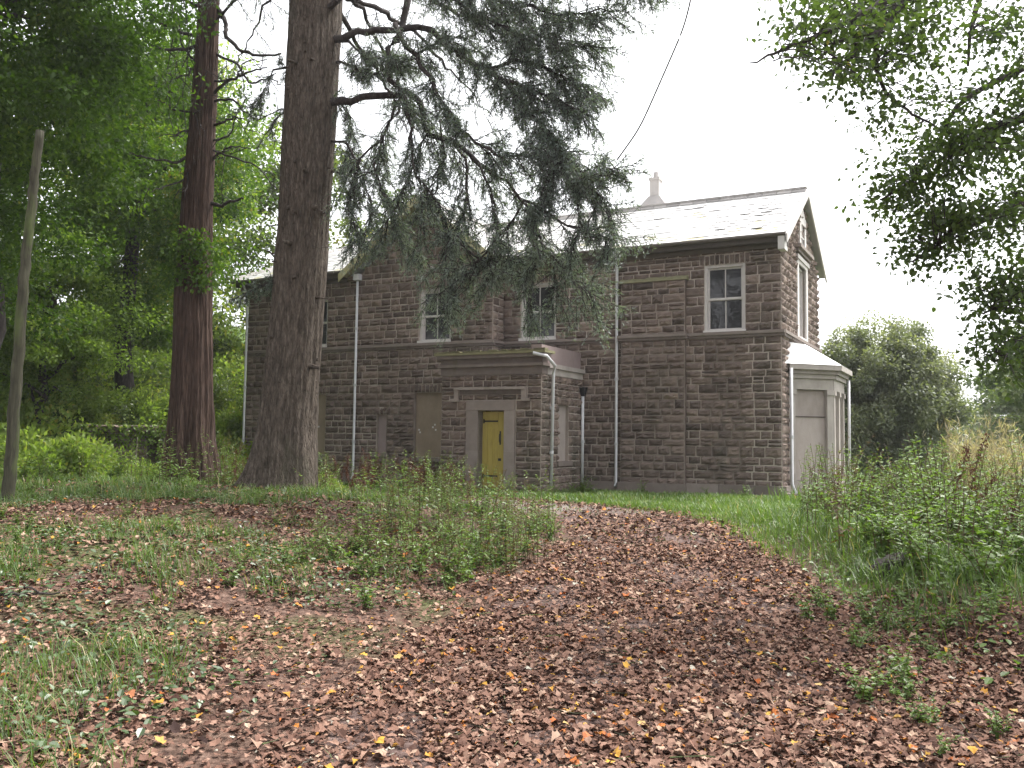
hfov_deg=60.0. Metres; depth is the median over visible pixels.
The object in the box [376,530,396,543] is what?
bramble
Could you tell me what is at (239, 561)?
bramble
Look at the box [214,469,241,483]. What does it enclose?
bramble
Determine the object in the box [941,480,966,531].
tall weed
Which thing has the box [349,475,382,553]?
tall weed
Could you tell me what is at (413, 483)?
tall weed
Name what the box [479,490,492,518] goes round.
tall weed
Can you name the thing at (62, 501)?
bramble
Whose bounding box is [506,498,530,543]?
tall weed
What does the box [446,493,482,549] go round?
tall weed
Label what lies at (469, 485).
dock plant
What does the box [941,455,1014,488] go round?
tall weed
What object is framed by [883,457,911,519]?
tall weed
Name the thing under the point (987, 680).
ground cover
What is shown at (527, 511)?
tall weed
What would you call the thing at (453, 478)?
tall weed
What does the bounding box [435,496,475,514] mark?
bramble
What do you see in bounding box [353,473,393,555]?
tall weed
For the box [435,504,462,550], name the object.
tall weed
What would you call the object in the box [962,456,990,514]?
tall weed
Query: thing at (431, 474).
tall weed
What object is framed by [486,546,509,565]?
bramble
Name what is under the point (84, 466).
tall weed
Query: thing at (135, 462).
tall weed
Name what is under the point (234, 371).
bush
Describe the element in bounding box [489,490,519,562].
tall weed
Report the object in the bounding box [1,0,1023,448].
sky
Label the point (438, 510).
tall weed
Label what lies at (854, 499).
bramble
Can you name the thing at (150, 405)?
bush
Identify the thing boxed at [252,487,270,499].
bramble
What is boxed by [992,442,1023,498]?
tall weed
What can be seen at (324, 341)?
window
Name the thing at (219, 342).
bush
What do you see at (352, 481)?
dock plant
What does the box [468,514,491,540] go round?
bramble
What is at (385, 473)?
tall weed
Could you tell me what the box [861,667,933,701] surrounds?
bramble
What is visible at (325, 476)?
tall weed
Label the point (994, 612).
bramble
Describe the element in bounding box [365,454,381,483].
dock plant
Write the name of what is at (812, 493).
tall weed
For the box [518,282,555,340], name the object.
window
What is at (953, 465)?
tall weed
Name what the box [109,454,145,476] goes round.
tall weed
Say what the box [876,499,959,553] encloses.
bramble
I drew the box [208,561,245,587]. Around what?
bramble
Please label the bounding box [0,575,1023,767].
fallen leaves
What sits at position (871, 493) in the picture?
bramble
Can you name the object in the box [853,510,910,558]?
bramble
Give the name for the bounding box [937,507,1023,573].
bramble
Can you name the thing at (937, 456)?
tall weed
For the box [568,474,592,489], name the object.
bramble
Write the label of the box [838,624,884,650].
bramble
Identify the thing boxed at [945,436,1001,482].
straw weed
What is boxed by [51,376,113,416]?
bush
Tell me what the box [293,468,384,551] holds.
tall weed
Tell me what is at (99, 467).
bush
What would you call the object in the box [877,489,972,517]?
bramble
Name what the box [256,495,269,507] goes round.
bramble
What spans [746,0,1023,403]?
overhanging tree
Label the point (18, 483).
grass
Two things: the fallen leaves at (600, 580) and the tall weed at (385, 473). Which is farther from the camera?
the tall weed at (385, 473)
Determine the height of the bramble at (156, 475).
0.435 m
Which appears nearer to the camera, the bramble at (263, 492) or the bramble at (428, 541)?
the bramble at (428, 541)
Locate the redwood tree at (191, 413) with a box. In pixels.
[129,0,283,484]
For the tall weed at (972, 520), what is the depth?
9.87 m
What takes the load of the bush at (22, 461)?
on the ground at (174, 749)
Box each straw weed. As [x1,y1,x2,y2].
[922,429,985,492]
[936,417,990,489]
[937,412,992,458]
[944,440,996,483]
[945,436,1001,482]
[946,423,1008,488]
[950,430,990,468]
[951,435,990,468]
[954,437,1009,477]
[957,435,1012,492]
[960,420,1001,454]
[962,439,1023,489]
[965,426,1022,484]
[974,437,1021,481]
[980,418,1017,468]
[983,412,1023,485]
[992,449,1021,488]
[995,424,1023,476]
[998,418,1023,456]
[1004,435,1023,493]
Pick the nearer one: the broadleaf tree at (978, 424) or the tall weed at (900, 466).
the tall weed at (900, 466)
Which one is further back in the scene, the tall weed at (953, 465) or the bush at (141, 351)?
the bush at (141, 351)
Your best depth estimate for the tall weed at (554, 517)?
13.58 m
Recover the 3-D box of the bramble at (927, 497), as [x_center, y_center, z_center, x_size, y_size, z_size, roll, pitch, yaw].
[5.459,1.561,10.885,1.372,0.837,0.967,-2,-4,36]
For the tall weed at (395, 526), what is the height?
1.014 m
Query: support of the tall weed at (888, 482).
on the ground at (174, 749)
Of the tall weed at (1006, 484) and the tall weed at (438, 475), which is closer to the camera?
the tall weed at (1006, 484)
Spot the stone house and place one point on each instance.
(716, 371)
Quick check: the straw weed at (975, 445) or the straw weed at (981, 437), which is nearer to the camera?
the straw weed at (975, 445)
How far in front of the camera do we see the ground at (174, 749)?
7.37 m
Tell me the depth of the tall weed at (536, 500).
14.69 m
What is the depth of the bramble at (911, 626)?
7.17 m
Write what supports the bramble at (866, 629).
on the ground at (174, 749)
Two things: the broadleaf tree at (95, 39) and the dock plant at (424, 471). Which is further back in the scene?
the dock plant at (424, 471)
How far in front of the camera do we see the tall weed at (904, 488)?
13.40 m
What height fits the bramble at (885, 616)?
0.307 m
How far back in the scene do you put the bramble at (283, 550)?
8.99 m
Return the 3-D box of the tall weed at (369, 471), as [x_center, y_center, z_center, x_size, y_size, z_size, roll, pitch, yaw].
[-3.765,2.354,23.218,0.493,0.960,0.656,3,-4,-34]
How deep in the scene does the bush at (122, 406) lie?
26.61 m
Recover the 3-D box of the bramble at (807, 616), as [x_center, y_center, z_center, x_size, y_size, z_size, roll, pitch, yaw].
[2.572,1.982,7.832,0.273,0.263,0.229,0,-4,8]
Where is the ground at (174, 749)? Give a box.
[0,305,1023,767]
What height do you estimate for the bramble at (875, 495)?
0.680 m
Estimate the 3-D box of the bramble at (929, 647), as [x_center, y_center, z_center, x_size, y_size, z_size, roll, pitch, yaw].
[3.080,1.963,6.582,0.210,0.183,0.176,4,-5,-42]
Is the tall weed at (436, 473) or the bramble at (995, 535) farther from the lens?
the tall weed at (436, 473)
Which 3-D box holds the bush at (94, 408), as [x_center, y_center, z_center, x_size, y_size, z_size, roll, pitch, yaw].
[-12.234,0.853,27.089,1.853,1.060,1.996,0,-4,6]
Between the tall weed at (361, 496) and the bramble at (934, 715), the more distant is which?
the tall weed at (361, 496)
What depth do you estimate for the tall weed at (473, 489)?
14.68 m
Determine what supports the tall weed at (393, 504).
on the ground at (174, 749)
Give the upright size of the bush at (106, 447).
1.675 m
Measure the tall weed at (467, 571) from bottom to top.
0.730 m
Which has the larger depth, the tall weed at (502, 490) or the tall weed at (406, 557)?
the tall weed at (502, 490)
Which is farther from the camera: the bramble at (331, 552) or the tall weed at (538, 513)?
the tall weed at (538, 513)
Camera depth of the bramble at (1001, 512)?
11.54 m
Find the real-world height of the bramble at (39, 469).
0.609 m
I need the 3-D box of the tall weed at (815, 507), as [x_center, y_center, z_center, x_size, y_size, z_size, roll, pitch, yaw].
[4.592,1.390,12.415,1.088,1.392,0.528,0,-4,7]
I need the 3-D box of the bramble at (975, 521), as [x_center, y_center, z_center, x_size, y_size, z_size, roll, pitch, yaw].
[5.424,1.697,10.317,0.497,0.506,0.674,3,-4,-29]
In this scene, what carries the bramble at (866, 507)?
on the ground at (174, 749)
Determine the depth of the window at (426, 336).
28.10 m
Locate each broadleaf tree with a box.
[0,0,219,347]
[0,0,221,194]
[0,23,96,344]
[0,222,171,434]
[1,0,279,399]
[34,19,281,351]
[221,112,367,338]
[339,187,415,247]
[919,399,1003,466]
[949,367,1023,474]
[974,325,1023,445]
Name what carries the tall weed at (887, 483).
on the ground at (174, 749)
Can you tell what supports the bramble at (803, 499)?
on the ground at (174, 749)
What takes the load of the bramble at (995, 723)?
on the ground at (174, 749)
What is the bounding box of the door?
[482,411,503,487]
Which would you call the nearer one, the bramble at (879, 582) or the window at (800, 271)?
the bramble at (879, 582)
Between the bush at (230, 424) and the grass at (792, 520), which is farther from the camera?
the bush at (230, 424)
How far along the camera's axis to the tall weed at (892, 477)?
13.53 m
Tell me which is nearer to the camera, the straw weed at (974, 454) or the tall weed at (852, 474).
the tall weed at (852, 474)
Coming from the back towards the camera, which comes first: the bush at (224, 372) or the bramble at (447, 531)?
the bush at (224, 372)
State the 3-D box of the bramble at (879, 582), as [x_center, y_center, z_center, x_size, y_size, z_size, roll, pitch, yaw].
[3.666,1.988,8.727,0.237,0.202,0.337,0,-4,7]
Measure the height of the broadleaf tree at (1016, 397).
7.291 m
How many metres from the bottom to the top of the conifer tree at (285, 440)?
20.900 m
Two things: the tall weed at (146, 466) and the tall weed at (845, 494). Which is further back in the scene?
the tall weed at (146, 466)
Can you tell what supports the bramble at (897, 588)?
on the ground at (174, 749)
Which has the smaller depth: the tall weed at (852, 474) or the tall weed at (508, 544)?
the tall weed at (508, 544)
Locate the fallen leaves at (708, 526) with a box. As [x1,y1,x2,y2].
[0,477,762,542]
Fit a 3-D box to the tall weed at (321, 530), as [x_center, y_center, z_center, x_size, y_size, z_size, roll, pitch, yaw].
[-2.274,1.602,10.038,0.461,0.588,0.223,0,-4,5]
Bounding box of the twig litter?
[0,489,1023,767]
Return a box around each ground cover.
[0,477,544,766]
[703,502,1023,684]
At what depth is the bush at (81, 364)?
31.28 m
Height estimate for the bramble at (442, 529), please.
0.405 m
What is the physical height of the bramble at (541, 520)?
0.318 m
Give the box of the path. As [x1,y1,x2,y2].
[319,495,1017,767]
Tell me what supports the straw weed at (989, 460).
on the ground at (174, 749)
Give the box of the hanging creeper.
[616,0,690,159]
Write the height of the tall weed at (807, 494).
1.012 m
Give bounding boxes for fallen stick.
[0,587,59,595]
[62,622,106,632]
[85,622,98,662]
[148,602,169,623]
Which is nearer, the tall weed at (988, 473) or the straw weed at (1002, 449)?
the tall weed at (988, 473)
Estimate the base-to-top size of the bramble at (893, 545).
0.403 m
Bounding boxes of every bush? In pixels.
[0,380,56,439]
[0,387,95,450]
[0,422,104,478]
[0,432,38,464]
[0,432,117,475]
[0,451,62,475]
[1,350,72,403]
[27,338,113,381]
[34,429,133,478]
[39,300,71,321]
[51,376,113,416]
[59,361,101,382]
[64,281,115,334]
[65,345,113,385]
[68,439,140,477]
[74,369,164,392]
[74,382,131,403]
[77,363,113,390]
[80,354,170,395]
[80,397,121,424]
[81,397,122,423]
[88,410,133,424]
[96,382,168,425]
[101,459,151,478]
[107,392,168,438]
[108,389,169,424]
[113,383,166,409]
[116,386,157,401]
[122,457,159,480]
[131,331,171,356]
[131,343,171,366]
[132,347,152,368]
[133,369,169,391]
[135,314,229,355]
[140,344,171,371]
[154,382,214,401]
[213,319,247,366]
[213,333,244,370]
[213,338,247,358]
[213,346,247,375]
[213,351,246,410]
[213,371,240,410]
[213,380,243,419]
[215,407,245,445]
[216,380,245,418]
[216,429,252,469]
[219,450,249,477]
[223,368,246,395]
[318,472,353,494]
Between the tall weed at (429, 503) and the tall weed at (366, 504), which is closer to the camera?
the tall weed at (366, 504)
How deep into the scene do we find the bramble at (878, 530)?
10.06 m
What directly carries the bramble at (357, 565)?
on the ground at (174, 749)
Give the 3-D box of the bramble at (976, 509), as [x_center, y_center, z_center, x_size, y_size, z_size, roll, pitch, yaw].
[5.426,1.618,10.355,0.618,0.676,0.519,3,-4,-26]
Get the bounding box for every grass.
[0,470,259,496]
[0,474,543,767]
[17,473,858,513]
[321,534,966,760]
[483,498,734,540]
[593,488,1020,575]
[720,498,1023,645]
[749,476,923,504]
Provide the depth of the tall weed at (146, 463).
19.00 m
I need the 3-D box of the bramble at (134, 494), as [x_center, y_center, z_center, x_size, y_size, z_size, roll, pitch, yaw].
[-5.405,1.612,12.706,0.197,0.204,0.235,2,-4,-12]
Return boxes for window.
[322,299,327,347]
[417,288,450,342]
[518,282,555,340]
[703,263,745,332]
[798,210,805,247]
[799,268,807,341]
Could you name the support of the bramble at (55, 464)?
on the ground at (174, 749)
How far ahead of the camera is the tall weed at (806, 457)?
16.01 m
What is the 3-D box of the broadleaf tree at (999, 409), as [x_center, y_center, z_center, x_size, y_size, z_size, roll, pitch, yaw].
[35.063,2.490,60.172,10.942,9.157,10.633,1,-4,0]
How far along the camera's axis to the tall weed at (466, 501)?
14.00 m
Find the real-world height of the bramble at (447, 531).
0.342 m
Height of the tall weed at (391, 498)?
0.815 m
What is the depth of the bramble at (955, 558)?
8.67 m
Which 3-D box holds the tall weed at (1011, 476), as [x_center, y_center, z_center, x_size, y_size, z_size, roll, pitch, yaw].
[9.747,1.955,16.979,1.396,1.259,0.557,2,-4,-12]
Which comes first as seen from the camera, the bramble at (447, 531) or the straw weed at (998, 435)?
the bramble at (447, 531)
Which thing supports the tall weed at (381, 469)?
on the ground at (174, 749)
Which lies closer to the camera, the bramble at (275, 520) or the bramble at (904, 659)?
the bramble at (904, 659)
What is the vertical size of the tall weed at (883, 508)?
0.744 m
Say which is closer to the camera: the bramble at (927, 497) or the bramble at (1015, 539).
the bramble at (1015, 539)
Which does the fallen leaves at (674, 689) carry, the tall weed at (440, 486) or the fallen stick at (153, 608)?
the fallen stick at (153, 608)
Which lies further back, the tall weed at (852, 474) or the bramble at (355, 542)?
the tall weed at (852, 474)
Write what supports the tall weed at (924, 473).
on the ground at (174, 749)
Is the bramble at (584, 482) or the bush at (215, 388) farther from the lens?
the bush at (215, 388)
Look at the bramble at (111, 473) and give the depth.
18.63 m
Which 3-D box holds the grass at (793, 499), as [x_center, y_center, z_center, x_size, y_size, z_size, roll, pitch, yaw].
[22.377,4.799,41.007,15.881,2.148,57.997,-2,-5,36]
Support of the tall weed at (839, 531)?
on the ground at (174, 749)
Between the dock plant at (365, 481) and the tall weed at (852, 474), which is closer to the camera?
the tall weed at (852, 474)
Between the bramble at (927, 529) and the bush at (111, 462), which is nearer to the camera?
the bramble at (927, 529)
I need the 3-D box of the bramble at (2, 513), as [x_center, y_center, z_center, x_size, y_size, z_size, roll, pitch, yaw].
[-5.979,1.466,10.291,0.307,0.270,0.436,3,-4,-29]
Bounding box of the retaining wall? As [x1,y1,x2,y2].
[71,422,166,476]
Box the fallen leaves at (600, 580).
[0,497,1023,631]
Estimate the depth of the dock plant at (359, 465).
24.61 m
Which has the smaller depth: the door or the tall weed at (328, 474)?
the tall weed at (328, 474)
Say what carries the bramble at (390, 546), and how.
on the ground at (174, 749)
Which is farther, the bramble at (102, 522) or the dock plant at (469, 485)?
the dock plant at (469, 485)
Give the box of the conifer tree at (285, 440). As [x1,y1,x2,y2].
[29,0,683,490]
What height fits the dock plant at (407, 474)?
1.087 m
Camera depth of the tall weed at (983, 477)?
14.92 m
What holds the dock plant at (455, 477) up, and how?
on the ground at (174, 749)
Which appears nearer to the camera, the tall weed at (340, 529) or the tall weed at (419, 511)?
the tall weed at (340, 529)
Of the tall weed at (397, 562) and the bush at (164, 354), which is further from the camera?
the bush at (164, 354)
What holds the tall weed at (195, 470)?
on the ground at (174, 749)
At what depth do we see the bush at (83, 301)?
40.29 m
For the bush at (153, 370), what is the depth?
31.09 m
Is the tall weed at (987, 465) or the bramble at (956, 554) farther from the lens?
the tall weed at (987, 465)
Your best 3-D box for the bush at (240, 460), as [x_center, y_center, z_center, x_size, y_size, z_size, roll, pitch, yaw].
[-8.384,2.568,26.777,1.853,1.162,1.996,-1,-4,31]
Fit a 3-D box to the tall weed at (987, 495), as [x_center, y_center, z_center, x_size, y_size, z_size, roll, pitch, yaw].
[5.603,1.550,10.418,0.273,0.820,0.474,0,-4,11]
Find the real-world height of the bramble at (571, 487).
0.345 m
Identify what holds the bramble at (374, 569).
on the ground at (174, 749)
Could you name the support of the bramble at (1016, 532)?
on the ground at (174, 749)
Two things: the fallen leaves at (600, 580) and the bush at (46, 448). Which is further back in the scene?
the bush at (46, 448)
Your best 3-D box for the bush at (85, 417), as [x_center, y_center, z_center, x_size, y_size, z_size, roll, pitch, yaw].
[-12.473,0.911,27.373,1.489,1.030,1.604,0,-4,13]
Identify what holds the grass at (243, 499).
on the ground at (174, 749)
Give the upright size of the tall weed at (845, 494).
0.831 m
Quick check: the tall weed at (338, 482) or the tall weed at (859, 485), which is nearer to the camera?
the tall weed at (859, 485)
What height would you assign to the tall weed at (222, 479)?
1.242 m
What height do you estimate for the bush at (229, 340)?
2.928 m
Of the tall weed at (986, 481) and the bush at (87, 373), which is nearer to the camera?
the tall weed at (986, 481)
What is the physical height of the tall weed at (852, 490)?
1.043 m
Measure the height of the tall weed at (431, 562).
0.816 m
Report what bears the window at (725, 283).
in the stone house
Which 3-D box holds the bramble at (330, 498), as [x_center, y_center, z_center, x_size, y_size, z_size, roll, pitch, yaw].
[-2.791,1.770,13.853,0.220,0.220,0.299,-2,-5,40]
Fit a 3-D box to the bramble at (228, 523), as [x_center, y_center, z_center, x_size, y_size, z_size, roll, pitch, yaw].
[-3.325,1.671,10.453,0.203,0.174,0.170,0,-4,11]
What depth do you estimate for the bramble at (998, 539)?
8.77 m
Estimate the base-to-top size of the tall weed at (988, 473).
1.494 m
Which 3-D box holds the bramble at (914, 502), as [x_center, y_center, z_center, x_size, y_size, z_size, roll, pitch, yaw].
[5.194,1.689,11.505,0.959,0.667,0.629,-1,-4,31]
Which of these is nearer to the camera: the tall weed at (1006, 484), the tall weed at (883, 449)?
the tall weed at (1006, 484)
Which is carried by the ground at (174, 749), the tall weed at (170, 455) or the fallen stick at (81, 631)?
the tall weed at (170, 455)
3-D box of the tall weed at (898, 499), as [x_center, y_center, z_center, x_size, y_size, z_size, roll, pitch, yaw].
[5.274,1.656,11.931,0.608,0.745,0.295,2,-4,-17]
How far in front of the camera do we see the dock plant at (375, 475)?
24.90 m
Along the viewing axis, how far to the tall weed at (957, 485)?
12.74 m
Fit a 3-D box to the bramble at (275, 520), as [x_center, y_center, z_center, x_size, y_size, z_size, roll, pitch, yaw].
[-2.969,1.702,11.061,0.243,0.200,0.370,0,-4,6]
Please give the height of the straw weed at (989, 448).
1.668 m
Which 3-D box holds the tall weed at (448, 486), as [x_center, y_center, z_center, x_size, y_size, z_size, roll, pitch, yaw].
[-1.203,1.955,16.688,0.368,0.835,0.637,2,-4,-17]
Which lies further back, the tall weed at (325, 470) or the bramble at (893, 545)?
the tall weed at (325, 470)
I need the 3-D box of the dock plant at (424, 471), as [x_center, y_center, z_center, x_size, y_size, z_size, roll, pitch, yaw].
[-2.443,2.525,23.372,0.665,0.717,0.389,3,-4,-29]
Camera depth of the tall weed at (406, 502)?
10.50 m
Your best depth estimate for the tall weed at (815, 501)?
14.86 m
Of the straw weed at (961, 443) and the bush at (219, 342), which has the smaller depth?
the straw weed at (961, 443)
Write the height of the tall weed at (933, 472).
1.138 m
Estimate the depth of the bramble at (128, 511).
10.81 m
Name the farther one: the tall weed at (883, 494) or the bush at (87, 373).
the bush at (87, 373)
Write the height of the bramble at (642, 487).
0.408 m
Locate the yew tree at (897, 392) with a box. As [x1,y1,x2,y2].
[819,307,981,483]
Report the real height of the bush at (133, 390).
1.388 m
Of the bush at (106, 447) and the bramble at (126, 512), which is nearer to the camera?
the bramble at (126, 512)
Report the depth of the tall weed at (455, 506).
12.62 m
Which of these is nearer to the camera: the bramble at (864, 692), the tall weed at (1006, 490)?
the bramble at (864, 692)
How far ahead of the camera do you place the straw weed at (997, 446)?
23.73 m
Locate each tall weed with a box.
[67,442,107,478]
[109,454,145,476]
[121,437,145,484]
[136,453,160,478]
[137,448,159,478]
[154,426,177,484]
[162,444,204,480]
[201,429,230,486]
[209,439,241,485]
[220,439,241,487]
[290,500,330,548]
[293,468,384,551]
[307,504,326,556]
[318,451,328,487]
[318,453,347,486]
[319,454,334,489]
[322,457,334,490]
[331,463,342,490]
[349,456,368,485]
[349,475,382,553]
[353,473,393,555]
[356,449,416,496]
[360,457,378,484]
[362,501,383,551]
[372,463,415,539]
[374,455,392,482]
[374,524,408,573]
[377,454,391,488]
[382,475,410,536]
[383,471,403,532]
[385,518,450,569]
[386,448,417,498]
[386,463,407,495]
[387,476,414,498]
[388,457,401,483]
[391,459,432,497]
[392,483,427,552]
[404,472,430,534]
[406,450,432,503]
[407,466,425,496]
[408,500,438,566]
[412,509,467,585]
[414,453,466,501]
[415,466,445,509]
[417,457,450,485]
[420,455,454,497]
[423,495,456,563]
[424,469,462,507]
[426,457,449,486]
[429,469,446,503]
[430,490,453,530]
[433,470,466,507]
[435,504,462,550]
[437,464,477,516]
[438,505,502,571]
[439,456,467,501]
[439,519,470,583]
[440,445,461,489]
[440,462,465,506]
[441,470,456,506]
[446,485,462,532]
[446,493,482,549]
[448,511,465,542]
[457,480,476,516]
[459,457,493,509]
[464,463,480,486]
[464,469,506,563]
[465,486,478,514]
[467,465,497,517]
[470,501,499,564]
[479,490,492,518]
[483,482,503,522]
[484,511,525,574]
[489,475,516,517]
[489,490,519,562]
[493,470,509,513]
[493,471,513,514]
[493,522,523,564]
[494,480,542,534]
[499,475,525,535]
[505,509,526,550]
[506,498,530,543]
[507,467,547,546]
[508,499,528,550]
[513,496,550,532]
[517,498,558,562]
[525,485,564,537]
[526,472,556,527]
[526,481,550,517]
[797,471,818,515]
[798,449,828,512]
[798,483,822,514]
[801,437,849,523]
[803,434,874,532]
[805,453,827,513]
[805,485,825,517]
[820,460,857,533]
[821,443,887,506]
[826,443,880,547]
[828,466,897,513]
[829,464,912,515]
[832,457,869,516]
[832,473,851,513]
[841,452,882,503]
[843,446,863,499]
[848,452,883,517]
[855,439,938,508]
[865,456,902,488]
[865,474,898,517]
[867,460,910,522]
[869,464,931,514]
[874,444,924,482]
[875,453,912,511]
[879,480,898,524]
[880,455,913,498]
[881,488,923,566]
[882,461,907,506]
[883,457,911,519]
[884,442,911,514]
[885,484,912,525]
[886,451,956,518]
[896,444,986,569]
[899,441,940,521]
[902,453,1003,513]
[905,432,953,526]
[907,457,969,510]
[909,453,946,496]
[912,448,970,486]
[919,501,953,551]
[920,453,1014,515]
[925,445,960,487]
[926,430,959,502]
[927,434,989,505]
[929,486,1023,550]
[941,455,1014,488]
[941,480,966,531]
[945,445,970,500]
[945,458,971,513]
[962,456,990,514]
[962,463,1004,495]
[964,447,1023,493]
[966,477,1023,554]
[967,458,1023,534]
[969,458,1002,519]
[970,454,1000,496]
[978,453,1021,508]
[978,460,1009,510]
[980,484,1000,541]
[984,432,1023,512]
[988,457,1023,499]
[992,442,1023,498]
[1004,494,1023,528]
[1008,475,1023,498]
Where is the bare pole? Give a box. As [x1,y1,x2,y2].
[0,129,43,502]
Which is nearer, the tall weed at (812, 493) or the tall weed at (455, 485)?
the tall weed at (812, 493)
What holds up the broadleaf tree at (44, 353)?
on the ground at (174, 749)
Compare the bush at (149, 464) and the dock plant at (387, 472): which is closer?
the bush at (149, 464)
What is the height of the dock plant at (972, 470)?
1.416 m
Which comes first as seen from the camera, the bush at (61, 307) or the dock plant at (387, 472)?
the dock plant at (387, 472)
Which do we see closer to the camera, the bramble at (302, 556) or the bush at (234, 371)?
the bramble at (302, 556)
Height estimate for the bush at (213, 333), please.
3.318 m
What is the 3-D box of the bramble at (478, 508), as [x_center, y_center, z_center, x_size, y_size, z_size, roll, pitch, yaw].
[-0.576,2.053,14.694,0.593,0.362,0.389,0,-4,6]
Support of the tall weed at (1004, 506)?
on the ground at (174, 749)
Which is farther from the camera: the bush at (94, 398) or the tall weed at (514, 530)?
the bush at (94, 398)
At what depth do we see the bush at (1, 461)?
22.10 m
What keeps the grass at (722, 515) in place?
on the ground at (174, 749)
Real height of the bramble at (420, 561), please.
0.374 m
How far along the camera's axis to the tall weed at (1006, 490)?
13.52 m
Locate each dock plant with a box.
[218,442,242,481]
[321,461,329,488]
[332,455,353,487]
[343,467,366,496]
[351,470,356,492]
[354,454,371,485]
[359,474,373,492]
[361,448,380,489]
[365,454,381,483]
[368,465,379,484]
[379,455,398,487]
[398,456,417,486]
[405,455,428,488]
[405,460,424,501]
[407,461,425,491]
[413,466,426,488]
[443,459,464,493]
[450,481,470,503]
[451,470,460,486]
[460,467,480,507]
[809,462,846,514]
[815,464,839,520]
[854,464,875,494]
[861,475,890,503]
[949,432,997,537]
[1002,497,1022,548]
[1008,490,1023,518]
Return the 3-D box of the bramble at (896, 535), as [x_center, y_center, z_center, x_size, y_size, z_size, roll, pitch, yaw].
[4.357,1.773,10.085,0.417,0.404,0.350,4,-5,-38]
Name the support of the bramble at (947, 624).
on the ground at (174, 749)
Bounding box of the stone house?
[231,172,858,495]
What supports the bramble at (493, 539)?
on the ground at (174, 749)
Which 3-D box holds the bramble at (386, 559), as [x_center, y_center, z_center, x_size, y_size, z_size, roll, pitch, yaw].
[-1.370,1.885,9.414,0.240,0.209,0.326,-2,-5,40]
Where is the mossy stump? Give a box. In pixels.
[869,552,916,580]
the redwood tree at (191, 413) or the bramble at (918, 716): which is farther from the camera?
the redwood tree at (191, 413)
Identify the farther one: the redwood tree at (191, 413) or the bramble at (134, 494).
the redwood tree at (191, 413)
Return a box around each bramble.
[0,451,47,482]
[0,500,11,518]
[4,525,26,541]
[6,512,28,523]
[17,510,39,531]
[20,453,66,479]
[24,456,68,478]
[25,479,39,493]
[38,467,67,478]
[56,493,70,502]
[77,491,92,500]
[79,450,151,478]
[82,511,131,531]
[106,503,142,519]
[114,505,146,516]
[126,489,141,499]
[133,465,162,479]
[134,465,181,482]
[159,457,216,484]
[162,514,185,533]
[183,488,194,503]
[185,488,199,500]
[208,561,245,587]
[209,542,263,571]
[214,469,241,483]
[223,519,237,530]
[235,483,267,497]
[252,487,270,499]
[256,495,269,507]
[260,512,285,525]
[276,538,297,562]
[287,555,297,567]
[292,537,314,563]
[312,526,359,561]
[322,491,341,501]
[323,533,341,549]
[324,539,383,579]
[336,573,384,609]
[346,534,375,555]
[350,544,363,556]
[362,556,384,577]
[367,551,400,567]
[369,529,414,563]
[371,523,398,536]
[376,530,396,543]
[387,540,447,575]
[397,531,440,558]
[409,483,434,503]
[411,500,434,516]
[429,518,460,541]
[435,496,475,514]
[435,553,466,582]
[438,521,459,543]
[438,570,464,590]
[441,548,485,581]
[448,544,485,568]
[458,523,487,557]
[463,497,489,516]
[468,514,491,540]
[478,530,504,546]
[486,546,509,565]
[494,509,521,535]
[501,474,521,489]
[510,535,540,560]
[520,510,567,529]
[525,519,541,538]
[538,507,560,529]
[539,517,561,540]
[565,482,577,493]
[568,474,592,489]
[581,477,598,491]
[637,480,648,492]
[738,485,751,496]
[777,488,830,503]
[786,591,816,619]
[787,581,865,620]
[805,582,831,605]
[806,657,909,705]
[824,498,932,554]
[835,485,874,521]
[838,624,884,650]
[839,616,877,640]
[849,597,877,624]
[851,479,893,517]
[852,512,877,545]
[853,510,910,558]
[853,599,879,628]
[856,502,946,541]
[858,481,894,511]
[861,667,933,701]
[862,627,890,643]
[864,660,901,688]
[869,575,889,592]
[870,632,937,689]
[873,515,942,579]
[873,598,916,630]
[875,528,932,552]
[875,647,917,670]
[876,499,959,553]
[876,521,908,550]
[877,489,950,523]
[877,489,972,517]
[883,691,939,725]
[888,578,913,599]
[889,515,945,552]
[889,566,907,581]
[889,612,933,637]
[893,489,959,539]
[893,490,961,518]
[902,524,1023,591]
[903,543,1006,583]
[905,474,1014,543]
[910,633,937,656]
[914,607,982,633]
[914,691,953,728]
[917,503,1023,558]
[932,494,1014,527]
[933,733,968,757]
[934,645,960,665]
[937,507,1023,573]
[938,489,999,531]
[939,528,1023,575]
[941,548,970,569]
[942,500,1023,553]
[951,508,997,546]
[956,494,1011,543]
[968,595,1008,619]
[972,584,1005,605]
[978,497,1023,531]
[978,702,1015,738]
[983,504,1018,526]
[983,518,1023,551]
[986,535,1022,569]

